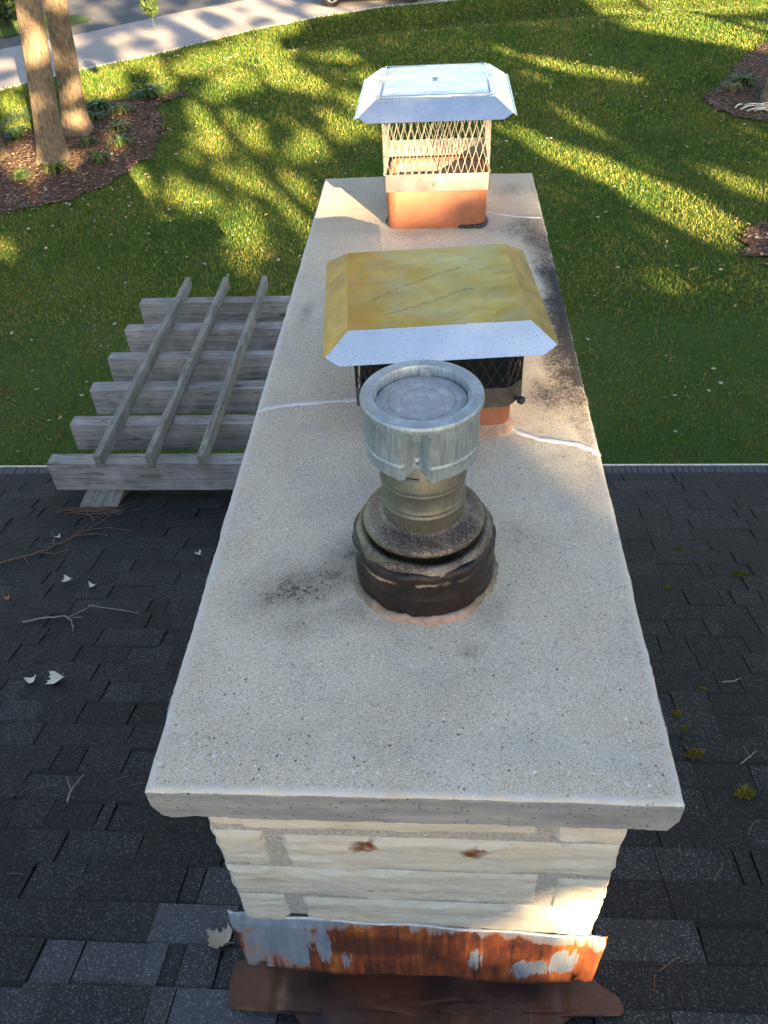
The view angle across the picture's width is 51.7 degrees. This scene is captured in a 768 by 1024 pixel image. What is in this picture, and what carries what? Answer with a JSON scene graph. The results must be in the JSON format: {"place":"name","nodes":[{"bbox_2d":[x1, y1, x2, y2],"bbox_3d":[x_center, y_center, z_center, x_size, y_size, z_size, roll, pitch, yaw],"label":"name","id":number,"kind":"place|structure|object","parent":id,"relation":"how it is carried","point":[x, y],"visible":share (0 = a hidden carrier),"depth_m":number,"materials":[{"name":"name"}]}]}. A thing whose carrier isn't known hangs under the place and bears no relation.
{"place":"outdoors","nodes":[
{"label":"outdoors","id":0,"kind":"place"},
{"bbox_2d":[0,14,90,37],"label":"verge","id":1,"kind":"structure","parent":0,"point":[9,30],"depth_m":21.44,"materials":[{"name":"plant"}]},
{"bbox_2d":[0,0,43,26],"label":"shrub","id":2,"kind":"object","parent":1,"relation":"on","point":[5,15],"visible":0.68,"depth_m":21.43,"materials":[{"name":"green plant"}]},
{"bbox_2d":[0,0,240,48],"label":"carriageway","id":3,"kind":"structure","parent":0,"point":[101,14],"depth_m":22.47,"materials":[{"name":"grey asphalt"}]},
{"bbox_2d":[0,0,437,87],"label":"sidewalk","id":4,"kind":"structure","parent":0,"point":[132,39],"depth_m":20.35,"materials":[{"name":"grey concrete"}]},
{"bbox_2d":[2,0,242,48],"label":"kerb","id":5,"kind":"object","parent":4,"relation":"on","point":[135,21],"visible":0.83,"depth_m":21.36,"materials":[{"name":"concrete"}]},
{"bbox_2d":[323,0,417,6],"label":"parked car","id":6,"kind":"object","parent":4,"relation":"on","point":[332,3],"visible":0.98,"depth_m":21.45,"materials":[{"name":"silver metal"}]},
{"bbox_2d":[0,0,767,465],"bbox_3d":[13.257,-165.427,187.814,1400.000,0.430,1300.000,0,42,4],"label":"lawn ground","id":7,"kind":"structure","parent":0,"point":[602,384],"depth_m":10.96,"materials":[{"name":"plant"}]},
{"bbox_2d":[0,91,188,213],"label":"mulch bed","id":8,"kind":"object","parent":7,"relation":"on","point":[140,121],"visible":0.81,"depth_m":13.77,"materials":[{"name":"brown wood"}]},
{"bbox_2d":[0,136,9,160],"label":"spruce tree","id":9,"kind":"object","parent":8,"relation":"on","point":[4,153],"visible":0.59,"depth_m":13.75,"materials":[{"name":"brown plant"}]},
{"bbox_2d":[0,107,32,127],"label":"garden plant","id":10,"kind":"object","parent":8,"relation":"on","point":[19,119],"visible":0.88,"depth_m":14.88,"materials":[{"name":"green plant"}]},
{"bbox_2d":[2,125,31,142],"bbox_3d":[-6.735,-6.898,14.454,0.508,0.156,0.663,11,44,15],"label":"garden plant","id":11,"kind":"object","parent":8,"relation":"on","point":[17,132],"visible":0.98,"depth_m":14.41,"materials":[{"name":"green plant"}]},
{"bbox_2d":[2,166,37,182],"bbox_3d":[-6.009,-5.597,13.149,0.523,0.133,0.567,0,42,4],"label":"garden plant","id":12,"kind":"object","parent":8,"relation":"on","point":[19,174],"visible":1,"depth_m":13.13,"materials":[{"name":"green plant"}]},
{"bbox_2d":[14,0,70,164],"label":"spruce tree","id":13,"kind":"object","parent":8,"relation":"on","point":[50,141],"visible":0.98,"depth_m":12.88,"materials":[{"name":"plant"}]},
{"bbox_2d":[40,160,73,176],"bbox_3d":[-5.507,-5.801,13.353,0.489,0.134,0.600,-28,48,-25],"label":"garden plant","id":14,"kind":"object","parent":8,"relation":"on","point":[54,167],"visible":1,"depth_m":13.31,"materials":[{"name":"green plant"}]},
{"bbox_2d":[75,135,99,145],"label":"garden plant","id":15,"kind":"object","parent":8,"relation":"on","point":[86,140],"visible":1,"depth_m":14.26,"materials":[{"name":"green plant"}]},
{"bbox_2d":[88,111,108,121],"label":"garden plant","id":16,"kind":"object","parent":8,"relation":"on","point":[93,116],"visible":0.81,"depth_m":15.08,"materials":[{"name":"green plant"}]},
{"bbox_2d":[85,149,114,165],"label":"garden plant","id":17,"kind":"object","parent":8,"relation":"on","point":[97,156],"visible":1,"depth_m":13.68,"materials":[{"name":"green plant"}]},
{"bbox_2d":[86,98,114,112],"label":"garden plant","id":18,"kind":"object","parent":8,"relation":"on","point":[95,105],"visible":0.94,"depth_m":15.49,"materials":[{"name":"green plant"}]},
{"bbox_2d":[43,0,159,136],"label":"spruce tree","id":19,"kind":"object","parent":8,"relation":"on","point":[75,120],"visible":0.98,"depth_m":13.87,"materials":[{"name":"plant"}]},
{"bbox_2d":[103,119,132,132],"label":"garden plant","id":20,"kind":"object","parent":8,"relation":"on","point":[120,126],"visible":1,"depth_m":14.68,"materials":[{"name":"green plant"}]},
{"bbox_2d":[107,102,134,115],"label":"garden plant","id":21,"kind":"object","parent":8,"relation":"on","point":[119,107],"visible":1,"depth_m":15.34,"materials":[{"name":"green plant"}]},
{"bbox_2d":[106,132,138,148],"bbox_3d":[-4.685,-6.663,14.232,0.590,0.144,0.648,0,42,4],"label":"garden plant","id":22,"kind":"object","parent":8,"relation":"on","point":[119,140],"visible":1,"depth_m":14.23,"materials":[{"name":"green plant"}]},
{"bbox_2d":[127,84,172,99],"bbox_3d":[-4.763,-8.469,15.993,0.834,0.196,0.829,-30,48,-26],"label":"garden plant","id":23,"kind":"object","parent":8,"relation":"on","point":[150,91],"visible":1,"depth_m":15.90,"materials":[{"name":"green plant"}]},
{"bbox_2d":[47,276,290,507],"bbox_3d":[-0.645,-0.140,5.662,2.220,2.232,2.220,0,42,4],"label":"pergola","id":24,"kind":"object","parent":7,"relation":"on","point":[186,354],"visible":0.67,"depth_m":4.86,"materials":[{"name":"grey wood"}]},
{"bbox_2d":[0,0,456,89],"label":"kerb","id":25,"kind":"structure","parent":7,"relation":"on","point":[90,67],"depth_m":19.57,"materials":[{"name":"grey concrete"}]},
{"bbox_2d":[0,464,767,1023],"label":"house","id":26,"kind":"structure","parent":7,"relation":"on","point":[122,936],"depth_m":2.53,"materials":[{"name":"black asphalt"}]},
{"bbox_2d":[23,675,35,682],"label":"fallen leaf","id":27,"kind":"object","parent":26,"relation":"on","point":[29,680],"visible":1,"depth_m":2.97,"materials":[{"name":"white plant"}]},
{"bbox_2d":[46,671,63,683],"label":"fallen leaf","id":28,"kind":"object","parent":26,"relation":"on","point":[55,676],"visible":1,"depth_m":2.98,"materials":[{"name":"grey plant"}]},
{"bbox_2d":[0,516,131,563],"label":"twig","id":29,"kind":"object","parent":26,"relation":"on","point":[41,551],"visible":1,"depth_m":3.97,"materials":[{"name":"wood"}]},
{"bbox_2d":[60,575,72,581],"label":"fallen leaf","id":30,"kind":"object","parent":26,"relation":"on","point":[66,578],"visible":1,"depth_m":3.63,"materials":[{"name":"grey plant"}]},
{"bbox_2d":[66,774,83,801],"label":"twig","id":31,"kind":"object","parent":26,"relation":"on","point":[68,797],"visible":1,"depth_m":2.48,"materials":[{"name":"grey wood"}]},
{"bbox_2d":[22,604,137,630],"bbox_3d":[-1.279,0.446,3.347,0.456,0.063,0.176,-19,45,-17],"label":"twig","id":32,"kind":"object","parent":26,"relation":"on","point":[68,617],"visible":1,"depth_m":3.35,"materials":[{"name":"wood"}]},
{"bbox_2d":[206,923,233,948],"bbox_3d":[-0.414,1.065,1.994,0.064,0.035,0.064,-15,43,-12],"label":"fallen leaf","id":33,"kind":"object","parent":26,"relation":"on","point":[216,939],"visible":1,"depth_m":2.00,"materials":[{"name":"beige plant"}]},
{"bbox_2d":[0,502,756,991],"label":"pine needles","id":34,"kind":"object","parent":26,"relation":"on","point":[106,508],"visible":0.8,"depth_m":4.13,"materials":[{"name":"brown plant"}]},
{"bbox_2d":[144,156,684,1023],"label":"chimney","id":35,"kind":"object","parent":26,"relation":"on","point":[416,824],"visible":0.82,"depth_m":1.52,"materials":[{"name":"concrete"}]},
{"bbox_2d":[352,360,498,626],"bbox_3d":[0.070,-0.038,1.399,0.285,0.413,0.293,0,42,4],"label":"vent pipe","id":36,"kind":"object","parent":35,"relation":"on","point":[421,420],"visible":1,"depth_m":1.35,"materials":[{"name":"metal"}]},
{"bbox_2d":[354,62,516,192],"bbox_3d":[0.171,-1.279,2.642,0.496,0.302,0.484,0,42,4],"label":"rain cap","id":37,"kind":"object","parent":35,"relation":"on","point":[439,93],"visible":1,"depth_m":2.54,"materials":[{"name":"silver metal"}]},
{"bbox_2d":[322,244,558,407],"bbox_3d":[0.113,-0.440,1.855,0.500,0.203,0.494,-3,42,1],"label":"rain cap","id":38,"kind":"object","parent":35,"relation":"on","point":[479,312],"visible":0.94,"depth_m":1.73,"materials":[{"name":"metal"}]},
{"bbox_2d":[671,708,681,716],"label":"moss clump","id":39,"kind":"object","parent":26,"relation":"on","point":[677,713],"visible":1,"depth_m":2.70,"materials":[{"name":"green plant"}]},
{"bbox_2d":[674,547,685,550],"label":"moss clump","id":40,"kind":"object","parent":26,"relation":"on","point":[679,549],"visible":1,"depth_m":3.73,"materials":[{"name":"green plant"}]},
{"bbox_2d":[684,747,706,757],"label":"moss clump","id":41,"kind":"object","parent":26,"relation":"on","point":[699,752],"visible":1,"depth_m":2.54,"materials":[{"name":"green plant"}]},
{"bbox_2d":[731,570,750,575],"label":"moss clump","id":42,"kind":"object","parent":26,"relation":"on","point":[740,573],"visible":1,"depth_m":3.52,"materials":[{"name":"green plant"}]},
{"bbox_2d":[733,781,756,799],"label":"moss clump","id":43,"kind":"object","parent":26,"relation":"on","point":[747,792],"visible":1,"depth_m":2.38,"materials":[{"name":"green plant"}]},
{"bbox_2d":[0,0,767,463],"bbox_3d":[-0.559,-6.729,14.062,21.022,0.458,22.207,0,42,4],"label":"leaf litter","id":44,"kind":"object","parent":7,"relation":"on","point":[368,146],"visible":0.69,"depth_m":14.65,"materials":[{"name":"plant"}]},
{"bbox_2d":[701,41,767,121],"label":"mulch bed","id":45,"kind":"object","parent":7,"relation":"on","point":[756,61],"visible":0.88,"depth_m":15.24,"materials":[{"name":"brown wood"}]},
{"bbox_2d":[716,81,750,92],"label":"garden plant","id":46,"kind":"object","parent":45,"relation":"on","point":[734,88],"visible":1,"depth_m":15.26,"materials":[{"name":"green plant"}]},
{"bbox_2d":[723,71,763,86],"bbox_3d":[7.025,-8.479,15.531,0.767,0.176,0.727,17,46,21],"label":"garden plant","id":47,"kind":"object","parent":45,"relation":"on","point":[746,80],"visible":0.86,"depth_m":15.46,"materials":[{"name":"green plant"}]},
{"bbox_2d":[735,102,767,111],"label":"dry sticks","id":48,"kind":"object","parent":45,"relation":"on","point":[758,107],"visible":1,"depth_m":14.50,"materials":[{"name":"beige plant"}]},
{"bbox_2d":[759,79,767,101],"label":"spruce tree","id":49,"kind":"object","parent":45,"relation":"on","point":[764,96],"visible":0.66,"depth_m":14.79,"materials":[{"name":"brown plant"}]},
{"bbox_2d":[741,222,767,264],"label":"mulch bed","id":50,"kind":"object","parent":7,"relation":"on","point":[758,245],"visible":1,"depth_m":10.62,"materials":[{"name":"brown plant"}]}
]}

